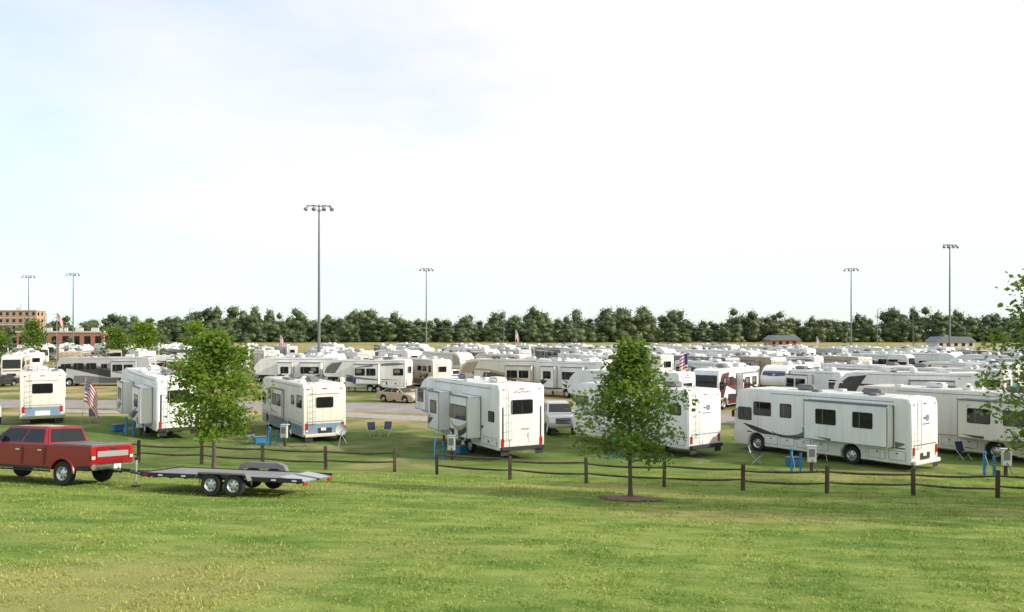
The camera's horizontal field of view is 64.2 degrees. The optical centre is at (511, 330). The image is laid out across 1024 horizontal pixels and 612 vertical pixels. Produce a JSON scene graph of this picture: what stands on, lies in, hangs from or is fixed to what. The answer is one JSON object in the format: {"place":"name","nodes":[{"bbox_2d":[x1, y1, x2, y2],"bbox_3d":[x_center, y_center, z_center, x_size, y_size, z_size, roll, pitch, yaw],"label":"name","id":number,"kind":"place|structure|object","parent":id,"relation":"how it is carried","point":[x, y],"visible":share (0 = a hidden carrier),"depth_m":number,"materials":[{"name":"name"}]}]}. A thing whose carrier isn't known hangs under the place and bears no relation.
{"place":"outdoors","nodes":[
{"label":"outdoors","id":0,"kind":"place"},
{"bbox_2d":[16,323,108,348],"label":"brick school building","id":1,"kind":"structure","parent":0,"point":[92,337],"depth_m":300.00,"materials":[{"name":"red brick"}]},
{"bbox_2d":[0,400,734,423],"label":"asphalt road","id":2,"kind":"structure","parent":0,"point":[726,417],"depth_m":75.34,"materials":[{"name":"grey asphalt"}]},
{"bbox_2d":[567,366,694,393],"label":"fifth wheel trailer","id":3,"kind":"object","parent":2,"relation":"on","point":[686,378],"visible":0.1,"depth_m":65.30,"materials":[{"name":"white plastic"}]},
{"bbox_2d":[680,352,687,370],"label":"american flag","id":4,"kind":"object","parent":2,"relation":"on","point":[684,361],"visible":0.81,"depth_m":66.02,"materials":[{"name":"fabric"}]},
{"bbox_2d":[834,365,985,390],"bbox_3d":[30.686,4.860,63.368,10.600,4.330,3.499,0,0,23],"label":"fifth wheel trailer","id":5,"kind":"object","parent":2,"relation":"on","point":[853,380],"visible":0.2,"depth_m":62.78,"materials":[{"name":"white plastic"}]},
{"bbox_2d":[0,332,1023,611],"bbox_3d":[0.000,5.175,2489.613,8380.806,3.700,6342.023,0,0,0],"label":"ground","id":6,"kind":"structure","parent":0,"point":[410,442],"depth_m":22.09,"materials":[{"name":"green plant"}]},
{"bbox_2d":[0,329,16,359],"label":"young park tree","id":7,"kind":"object","parent":6,"relation":"on","point":[3,341],"visible":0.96,"depth_m":148.50,"materials":[{"name":"green plant"}]},
{"bbox_2d":[0,374,19,385],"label":"sedan car","id":8,"kind":"object","parent":6,"relation":"on","point":[8,379],"visible":0.98,"depth_m":103.10,"materials":[{"name":"grey paint"}]},
{"bbox_2d":[0,351,30,377],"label":"motorhome","id":9,"kind":"object","parent":6,"relation":"on","point":[14,364],"visible":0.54,"depth_m":114.06,"materials":[{"name":"beige plastic"}]},
{"bbox_2d":[0,307,46,331],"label":"brick apartment building","id":10,"kind":"structure","parent":6,"relation":"on","point":[17,316],"depth_m":400.00,"materials":[{"name":"orange brick"}]},
{"bbox_2d":[12,318,55,355],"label":"young park tree","id":11,"kind":"object","parent":6,"relation":"on","point":[34,329],"visible":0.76,"depth_m":149.56,"materials":[{"name":"green plant"}]},
{"bbox_2d":[19,363,66,422],"bbox_3d":[-34.114,4.412,59.434,2.895,4.125,8.470,0,-1,-30],"label":"cab over motorhome","id":12,"kind":"object","parent":6,"relation":"on","point":[42,390],"visible":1,"depth_m":55.94,"materials":[{"name":"beige plastic"}]},
{"bbox_2d":[38,343,56,359],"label":"motorhome","id":13,"kind":"object","parent":6,"relation":"on","point":[51,348],"visible":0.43,"depth_m":197.47,"materials":[{"name":"white plastic"}]},
{"bbox_2d":[0,425,135,484],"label":"pickup truck","id":14,"kind":"object","parent":6,"relation":"on","point":[65,452],"visible":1,"depth_m":29.61,"materials":[{"name":"red paint"}]},
{"bbox_2d":[66,273,79,342],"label":"floodlight pole","id":15,"kind":"object","parent":6,"relation":"on","point":[74,274],"visible":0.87,"depth_m":239.90,"materials":[{"name":"metal"}]},
{"bbox_2d":[81,378,97,427],"bbox_3d":[-27.614,4.739,53.376,1.228,3.336,0.169,0,0,6],"label":"american flag","id":16,"kind":"object","parent":6,"relation":"on","point":[90,397],"visible":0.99,"depth_m":53.38,"materials":[{"name":"fabric"}]},
{"bbox_2d":[65,409,119,412],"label":"gravel pad","id":17,"kind":"object","parent":6,"relation":"on","point":[86,411],"visible":0.38,"depth_m":70.59,"materials":[{"name":"beige gravel"}]},
{"bbox_2d":[55,354,155,385],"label":"motorhome","id":18,"kind":"object","parent":6,"relation":"on","point":[95,368],"visible":0.66,"depth_m":103.06,"materials":[{"name":"grey plastic"}]},
{"bbox_2d":[93,347,121,356],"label":"motorhome","id":19,"kind":"object","parent":6,"relation":"on","point":[116,352],"visible":0.22,"depth_m":143.38,"materials":[{"name":"beige plastic"}]},
{"bbox_2d":[95,325,133,356],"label":"young park tree","id":20,"kind":"object","parent":6,"relation":"on","point":[114,336],"visible":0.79,"depth_m":145.38,"materials":[{"name":"green plant"}]},
{"bbox_2d":[117,416,156,435],"bbox_3d":[-23.702,5.940,51.428,3.222,1.340,1.118,0,0,11],"label":"hookup pedestal","id":21,"kind":"object","parent":6,"relation":"on","point":[139,426],"visible":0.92,"depth_m":51.39,"materials":[{"name":"metal"}]},
{"bbox_2d":[123,318,165,354],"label":"young park tree","id":22,"kind":"object","parent":6,"relation":"on","point":[144,334],"visible":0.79,"depth_m":137.49,"materials":[{"name":"green plant"}]},
{"bbox_2d":[117,363,199,435],"bbox_3d":[-24.248,4.458,55.138,3.549,4.430,10.700,0,2,-37],"label":"fifth wheel trailer","id":23,"kind":"object","parent":6,"relation":"on","point":[142,394],"visible":0.67,"depth_m":51.21,"materials":[{"name":"white plastic"}]},
{"bbox_2d":[159,346,196,354],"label":"motorhome","id":24,"kind":"object","parent":6,"relation":"on","point":[171,350],"visible":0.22,"depth_m":145.16,"materials":[{"name":"grey paint"}]},
{"bbox_2d":[150,353,232,376],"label":"motorhome","id":25,"kind":"object","parent":6,"relation":"on","point":[162,358],"visible":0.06,"depth_m":111.85,"materials":[{"name":"white plastic"}]},
{"bbox_2d":[180,319,210,352],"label":"young park tree","id":26,"kind":"object","parent":6,"relation":"on","point":[196,326],"visible":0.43,"depth_m":139.11,"materials":[{"name":"green plant"}]},
{"bbox_2d":[157,326,282,467],"bbox_3d":[-14.441,3.344,39.849,5.239,7.208,5.553,0,0,-41],"label":"young maple tree","id":27,"kind":"object","parent":6,"relation":"on","point":[215,346],"visible":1,"depth_m":39.39,"materials":[{"name":"green plant"}]},
{"bbox_2d":[117,457,331,496],"bbox_3d":[-10.318,5.037,28.421,7.912,1.050,2.680,0,-4,15],"label":"flatbed trailer","id":28,"kind":"object","parent":6,"relation":"on","point":[253,475],"visible":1,"depth_m":27.64,"materials":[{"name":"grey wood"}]},
{"bbox_2d":[132,440,395,471],"bbox_3d":[-18.019,6.469,42.955,25.211,1.366,0.482,0,0,12],"label":"split rail fence","id":29,"kind":"object","parent":6,"relation":"on","point":[201,447],"visible":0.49,"depth_m":41.81,"materials":[{"name":"brown wood"}]},
{"bbox_2d":[251,348,279,366],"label":"fifth wheel trailer","id":30,"kind":"object","parent":6,"relation":"on","point":[264,352],"visible":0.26,"depth_m":131.11,"materials":[{"name":"beige plastic"}]},
{"bbox_2d":[260,424,306,446],"bbox_3d":[-14.102,6.330,49.528,3.222,1.340,1.118,0,0,11],"label":"hookup pedestal","id":31,"kind":"object","parent":6,"relation":"on","point":[284,431],"visible":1,"depth_m":49.34,"materials":[{"name":"metal"}]},
{"bbox_2d":[269,344,297,355],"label":"motorhome","id":32,"kind":"object","parent":6,"relation":"on","point":[288,349],"visible":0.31,"depth_m":180.75,"materials":[{"name":"grey plastic"}]},
{"bbox_2d":[254,354,345,385],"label":"fifth wheel trailer","id":33,"kind":"object","parent":6,"relation":"on","point":[288,365],"visible":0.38,"depth_m":96.93,"materials":[{"name":"white plastic"}]},
{"bbox_2d":[258,371,345,441],"bbox_3d":[-14.507,4.913,56.159,3.310,4.175,11.190,0,0,-30],"label":"motorhome","id":34,"kind":"object","parent":6,"relation":"on","point":[308,408],"visible":0.96,"depth_m":51.95,"materials":[{"name":"beige plastic"}]},
{"bbox_2d":[303,205,333,352],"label":"floodlight pole","id":35,"kind":"object","parent":6,"relation":"on","point":[319,329],"visible":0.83,"depth_m":109.86,"materials":[{"name":"metal"}]},
{"bbox_2d":[336,424,348,448],"bbox_3d":[-10.225,6.274,48.690,0.807,1.447,0.700,0,0,13],"label":"satellite dish tripod","id":36,"kind":"object","parent":6,"relation":"on","point":[341,429],"visible":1,"depth_m":48.81,"materials":[{"name":"metal"}]},
{"bbox_2d":[344,348,374,358],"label":"fifth wheel trailer","id":37,"kind":"object","parent":6,"relation":"on","point":[363,353],"visible":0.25,"depth_m":116.57,"materials":[{"name":"beige plastic"}]},
{"bbox_2d":[323,356,413,391],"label":"fifth wheel trailer","id":38,"kind":"object","parent":6,"relation":"on","point":[370,373],"visible":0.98,"depth_m":92.36,"materials":[{"name":"white plastic"}]},
{"bbox_2d":[346,412,427,420],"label":"gravel pad","id":39,"kind":"object","parent":6,"relation":"on","point":[394,417],"visible":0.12,"depth_m":66.59,"materials":[{"name":"beige gravel"}]},
{"bbox_2d":[376,387,414,402],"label":"sedan car","id":40,"kind":"object","parent":6,"relation":"on","point":[405,394],"visible":0.84,"depth_m":79.58,"materials":[{"name":"beige paint"}]},
{"bbox_2d":[396,345,434,350],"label":"fifth wheel trailer","id":41,"kind":"object","parent":6,"relation":"on","point":[419,348],"visible":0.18,"depth_m":155.47,"materials":[{"name":"beige plastic"}]},
{"bbox_2d":[409,354,451,383],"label":"motorhome","id":42,"kind":"object","parent":6,"relation":"on","point":[424,367],"visible":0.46,"depth_m":99.35,"materials":[{"name":"beige plastic"}]},
{"bbox_2d":[422,435,470,460],"bbox_3d":[-3.602,6.335,44.428,3.222,1.340,1.118,0,0,11],"label":"hookup pedestal","id":43,"kind":"object","parent":6,"relation":"on","point":[451,443],"visible":0.98,"depth_m":44.23,"materials":[{"name":"metal"}]},
{"bbox_2d":[422,348,473,368],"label":"fifth wheel trailer","id":44,"kind":"object","parent":6,"relation":"on","point":[458,359],"visible":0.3,"depth_m":116.79,"materials":[{"name":"beige plastic"}]},
{"bbox_2d":[441,344,471,351],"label":"fifth wheel trailer","id":45,"kind":"object","parent":6,"relation":"on","point":[454,347],"visible":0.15,"depth_m":160.72,"materials":[{"name":"white plastic"}]},
{"bbox_2d":[455,444,467,453],"bbox_3d":[-2.900,6.764,46.600,0.490,0.445,0.780,0,0,38],"label":"storage bin","id":46,"kind":"object","parent":6,"relation":"on","point":[462,449],"visible":0.88,"depth_m":46.38,"materials":[{"name":"blue plastic"}]},
{"bbox_2d":[415,371,544,455],"bbox_3d":[-2.465,4.731,48.917,3.849,4.580,11.800,0,0,-28],"label":"fifth wheel trailer","id":47,"kind":"object","parent":6,"relation":"on","point":[498,413],"visible":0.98,"depth_m":44.96,"materials":[{"name":"white plastic"}]},
{"bbox_2d":[462,346,499,353],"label":"fifth wheel trailer","id":48,"kind":"object","parent":6,"relation":"on","point":[475,349],"visible":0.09,"depth_m":145.32,"materials":[{"name":"white plastic"}]},
{"bbox_2d":[476,351,530,358],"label":"motorhome","id":49,"kind":"object","parent":6,"relation":"on","point":[490,354],"visible":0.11,"depth_m":121.87,"materials":[{"name":"beige plastic"}]},
{"bbox_2d":[459,354,557,392],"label":"fifth wheel trailer","id":50,"kind":"object","parent":6,"relation":"on","point":[519,370],"visible":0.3,"depth_m":88.90,"materials":[{"name":"beige plastic"}]},
{"bbox_2d":[0,304,1023,349],"bbox_3d":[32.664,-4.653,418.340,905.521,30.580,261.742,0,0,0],"label":"distant tree line","id":51,"kind":"object","parent":6,"relation":"on","point":[537,326],"visible":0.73,"depth_m":498.53,"materials":[{"name":"green plant"}]},
{"bbox_2d":[498,346,530,354],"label":"motorhome","id":52,"kind":"object","parent":6,"relation":"on","point":[518,350],"visible":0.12,"depth_m":145.41,"materials":[{"name":"grey plastic"}]},
{"bbox_2d":[544,400,573,434],"bbox_3d":[3.139,5.975,57.315,2.510,2.050,6.890,0,0,-5],"label":"pickup truck","id":53,"kind":"object","parent":6,"relation":"on","point":[557,414],"visible":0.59,"depth_m":54.91,"materials":[{"name":"silver paint"}]},
{"bbox_2d":[535,346,582,357],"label":"motorhome","id":54,"kind":"object","parent":6,"relation":"on","point":[546,351],"visible":0.26,"depth_m":160.41,"materials":[{"name":"grey paint"}]},
{"bbox_2d":[536,356,611,397],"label":"fifth wheel trailer","id":55,"kind":"object","parent":6,"relation":"on","point":[554,374],"visible":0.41,"depth_m":85.74,"materials":[{"name":"white plastic"}]},
{"bbox_2d":[558,350,592,358],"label":"motorhome","id":56,"kind":"object","parent":6,"relation":"on","point":[572,354],"visible":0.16,"depth_m":120.18,"materials":[{"name":"white plastic"}]},
{"bbox_2d":[560,347,611,353],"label":"motorhome","id":57,"kind":"object","parent":6,"relation":"on","point":[592,349],"visible":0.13,"depth_m":146.66,"materials":[{"name":"beige plastic"}]},
{"bbox_2d":[565,355,611,369],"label":"fifth wheel trailer","id":58,"kind":"object","parent":6,"relation":"on","point":[583,366],"visible":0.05,"depth_m":84.97,"materials":[{"name":"beige plastic"}]},
{"bbox_2d":[578,352,612,359],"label":"fifth wheel trailer","id":59,"kind":"object","parent":6,"relation":"on","point":[602,356],"visible":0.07,"depth_m":104.69,"materials":[{"name":"white plastic"}]},
{"bbox_2d":[597,495,662,501],"bbox_3d":[4.277,6.020,29.279,2.410,0.340,2.374,0,0,0],"label":"mulch ring","id":60,"kind":"object","parent":6,"relation":"on","point":[629,498],"visible":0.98,"depth_m":28.77,"materials":[{"name":"brown soil"}]},
{"bbox_2d":[562,336,700,495],"bbox_3d":[4.485,3.190,29.408,4.807,6.037,4.480,0,0,29],"label":"young maple tree","id":61,"kind":"object","parent":6,"relation":"on","point":[630,359],"visible":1,"depth_m":28.99,"materials":[{"name":"green plant"}]},
{"bbox_2d":[573,375,722,454],"bbox_3d":[7.328,4.861,49.321,3.549,4.275,11.000,0,0,-37],"label":"travel trailer","id":62,"kind":"object","parent":6,"relation":"on","point":[705,424],"visible":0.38,"depth_m":45.49,"materials":[{"name":"white plastic"}]},
{"bbox_2d":[648,352,673,370],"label":"fifth wheel trailer","id":63,"kind":"object","parent":6,"relation":"on","point":[667,361],"visible":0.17,"depth_m":103.29,"materials":[{"name":"beige plastic"}]},
{"bbox_2d":[647,346,676,354],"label":"fifth wheel trailer","id":64,"kind":"object","parent":6,"relation":"on","point":[662,350],"visible":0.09,"depth_m":144.53,"materials":[{"name":"white plastic"}]},
{"bbox_2d":[660,343,701,348],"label":"fifth wheel trailer","id":65,"kind":"object","parent":6,"relation":"on","point":[673,346],"visible":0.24,"depth_m":170.50,"materials":[{"name":"white plastic"}]},
{"bbox_2d":[678,347,716,354],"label":"motorhome","id":66,"kind":"object","parent":6,"relation":"on","point":[697,350],"visible":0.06,"depth_m":147.32,"materials":[{"name":"white plastic"}]},
{"bbox_2d":[673,352,739,369],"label":"motorhome","id":67,"kind":"object","parent":6,"relation":"on","point":[714,356],"visible":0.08,"depth_m":103.45,"materials":[{"name":"grey paint"}]},
{"bbox_2d":[675,357,745,371],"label":"motorhome","id":68,"kind":"object","parent":6,"relation":"on","point":[694,363],"visible":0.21,"depth_m":91.67,"materials":[{"name":"white plastic"}]},
{"bbox_2d":[698,344,738,349],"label":"motorhome","id":69,"kind":"object","parent":6,"relation":"on","point":[727,346],"visible":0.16,"depth_m":184.77,"materials":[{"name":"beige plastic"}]},
{"bbox_2d":[693,361,759,408],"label":"motorhome","id":70,"kind":"object","parent":6,"relation":"on","point":[729,382],"visible":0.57,"depth_m":73.47,"materials":[{"name":"white plastic"}]},
{"bbox_2d":[435,451,1023,497],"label":"split rail fence","id":71,"kind":"object","parent":6,"relation":"on","point":[913,484],"visible":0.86,"depth_m":35.64,"materials":[{"name":"brown wood"}]},
{"bbox_2d":[708,347,761,355],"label":"fifth wheel trailer","id":72,"kind":"object","parent":6,"relation":"on","point":[721,351],"visible":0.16,"depth_m":133.31,"materials":[{"name":"white plastic"}]},
{"bbox_2d":[721,353,785,375],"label":"motorhome","id":73,"kind":"object","parent":6,"relation":"on","point":[761,361],"visible":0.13,"depth_m":102.82,"materials":[{"name":"beige plastic"}]},
{"bbox_2d":[754,352,823,362],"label":"fifth wheel trailer","id":74,"kind":"object","parent":6,"relation":"on","point":[805,358],"visible":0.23,"depth_m":105.47,"materials":[{"name":"white plastic"}]},
{"bbox_2d":[760,359,820,386],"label":"fifth wheel trailer","id":75,"kind":"object","parent":6,"relation":"on","point":[773,375],"visible":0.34,"depth_m":77.58,"materials":[{"name":"white plastic"}]},
{"bbox_2d":[769,345,815,354],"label":"motorhome","id":76,"kind":"object","parent":6,"relation":"on","point":[799,350],"visible":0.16,"depth_m":156.73,"materials":[{"name":"white plastic"}]},
{"bbox_2d":[771,445,816,470],"bbox_3d":[14.498,6.354,40.528,3.222,1.340,1.118,0,0,11],"label":"hookup pedestal","id":77,"kind":"object","parent":6,"relation":"on","point":[811,454],"visible":0.81,"depth_m":40.38,"materials":[{"name":"metal"}]},
{"bbox_2d":[766,364,850,389],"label":"travel trailer","id":78,"kind":"object","parent":6,"relation":"on","point":[820,378],"visible":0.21,"depth_m":74.40,"materials":[{"name":"white plastic"}]},
{"bbox_2d":[792,346,847,354],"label":"motorhome","id":79,"kind":"object","parent":6,"relation":"on","point":[833,349],"visible":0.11,"depth_m":157.04,"materials":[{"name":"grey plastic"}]},
{"bbox_2d":[791,352,871,363],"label":"motorhome","id":80,"kind":"object","parent":6,"relation":"on","point":[830,358],"visible":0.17,"depth_m":105.10,"materials":[{"name":"beige plastic"}]},
{"bbox_2d":[732,381,940,469],"bbox_3d":[17.407,4.912,45.015,3.570,4.145,10.890,0,0,-37],"label":"motorhome","id":81,"kind":"object","parent":6,"relation":"on","point":[876,424],"visible":1,"depth_m":42.78,"materials":[{"name":"white plastic"}]},
{"bbox_2d":[843,268,858,344],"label":"floodlight pole","id":82,"kind":"object","parent":6,"relation":"on","point":[851,304],"visible":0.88,"depth_m":220.88,"materials":[{"name":"metal"}]},
{"bbox_2d":[836,344,877,352],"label":"fifth wheel trailer","id":83,"kind":"object","parent":6,"relation":"on","point":[853,348],"visible":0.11,"depth_m":158.49,"materials":[{"name":"white plastic"}]},
{"bbox_2d":[821,359,911,370],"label":"motorhome","id":84,"kind":"object","parent":6,"relation":"on","point":[854,366],"visible":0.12,"depth_m":82.29,"materials":[{"name":"white plastic"}]},
{"bbox_2d":[836,350,914,365],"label":"motorhome","id":85,"kind":"object","parent":6,"relation":"on","point":[883,358],"visible":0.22,"depth_m":118.86,"materials":[{"name":"white plastic"}]},
{"bbox_2d":[869,345,922,351],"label":"fifth wheel trailer","id":86,"kind":"object","parent":6,"relation":"on","point":[902,349],"visible":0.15,"depth_m":144.34,"materials":[{"name":"beige plastic"}]},
{"bbox_2d":[888,349,960,362],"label":"fifth wheel trailer","id":87,"kind":"object","parent":6,"relation":"on","point":[925,356],"visible":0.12,"depth_m":118.36,"materials":[{"name":"white plastic"}]},
{"bbox_2d":[908,345,954,350],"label":"fifth wheel trailer","id":88,"kind":"object","parent":6,"relation":"on","point":[935,348],"visible":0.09,"depth_m":156.74,"materials":[{"name":"white plastic"}]},
{"bbox_2d":[856,379,1023,459],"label":"motorhome","id":89,"kind":"object","parent":6,"relation":"on","point":[975,431],"visible":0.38,"depth_m":44.72,"materials":[{"name":"beige plastic"}]},
{"bbox_2d":[870,363,1011,389],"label":"motorhome","id":90,"kind":"object","parent":6,"relation":"on","point":[921,367],"visible":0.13,"depth_m":70.35,"materials":[{"name":"beige plastic"}]},
{"bbox_2d":[942,244,958,346],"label":"floodlight pole","id":91,"kind":"object","parent":6,"relation":"on","point":[952,245],"visible":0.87,"depth_m":159.88,"materials":[{"name":"metal"}]},
{"bbox_2d":[954,441,972,459],"bbox_3d":[24.576,6.525,44.478,0.610,0.964,0.703,0,0,-17],"label":"camp chair","id":92,"kind":"object","parent":6,"relation":"on","point":[959,446],"visible":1,"depth_m":44.68,"materials":[{"name":"fabric"}]},
{"bbox_2d":[922,358,1023,385],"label":"fifth wheel trailer","id":93,"kind":"object","parent":6,"relation":"on","point":[956,363],"visible":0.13,"depth_m":78.72,"materials":[{"name":"beige plastic"}]},
{"bbox_2d":[951,347,999,353],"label":"motorhome","id":94,"kind":"object","parent":6,"relation":"on","point":[976,351],"visible":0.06,"depth_m":144.36,"materials":[{"name":"white paint"}]},
{"bbox_2d":[958,448,1016,475],"bbox_3d":[23.398,6.326,39.328,3.222,1.340,1.118,0,0,11],"label":"hookup pedestal","id":95,"kind":"object","parent":6,"relation":"on","point":[1006,459],"visible":0.88,"depth_m":39.19,"materials":[{"name":"metal"}]},
{"bbox_2d":[955,352,1023,363],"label":"fifth wheel trailer","id":96,"kind":"object","parent":6,"relation":"on","point":[964,357],"visible":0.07,"depth_m":107.89,"materials":[{"name":"white plastic"}]},
{"bbox_2d":[958,269,1023,454],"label":"young oak tree","id":97,"kind":"object","parent":6,"relation":"on","point":[1002,338],"visible":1,"depth_m":31.77,"materials":[{"name":"green plant"}]},
{"bbox_2d":[0,0,1023,330],"label":"sky","id":98,"kind":"structure","parent":0,"point":[706,159],"materials":[{"name":"white"}]},
{"bbox_2d":[763,335,800,345],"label":"brick house","id":99,"kind":"structure","parent":0,"point":[779,339],"depth_m":359.92,"materials":[{"name":"red brick"}]},
{"bbox_2d":[925,337,976,347],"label":"storage house","id":100,"kind":"structure","parent":0,"point":[959,342],"depth_m":330.00,"materials":[{"name":"concrete"}]},
{"label":"gravel path","id":101,"kind":"structure","parent":0,"visible":0},
{"bbox_2d":[14,350,44,368],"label":"motorhome","id":102,"kind":"object","parent":101,"relation":"on","point":[37,359],"visible":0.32,"depth_m":128.72,"materials":[{"name":"white plastic"}]},
{"bbox_2d":[57,348,93,360],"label":"motorhome","id":103,"kind":"object","parent":101,"relation":"on","point":[72,352],"visible":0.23,"depth_m":130.09,"materials":[{"name":"beige plastic"}]},
{"bbox_2d":[127,347,155,356],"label":"fifth wheel trailer","id":104,"kind":"object","parent":101,"relation":"on","point":[139,352],"visible":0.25,"depth_m":128.44,"materials":[{"name":"white plastic"}]},
{"bbox_2d":[374,348,419,357],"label":"fifth wheel trailer","id":105,"kind":"object","parent":101,"relation":"on","point":[403,353],"visible":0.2,"depth_m":130.76,"materials":[{"name":"white plastic"}]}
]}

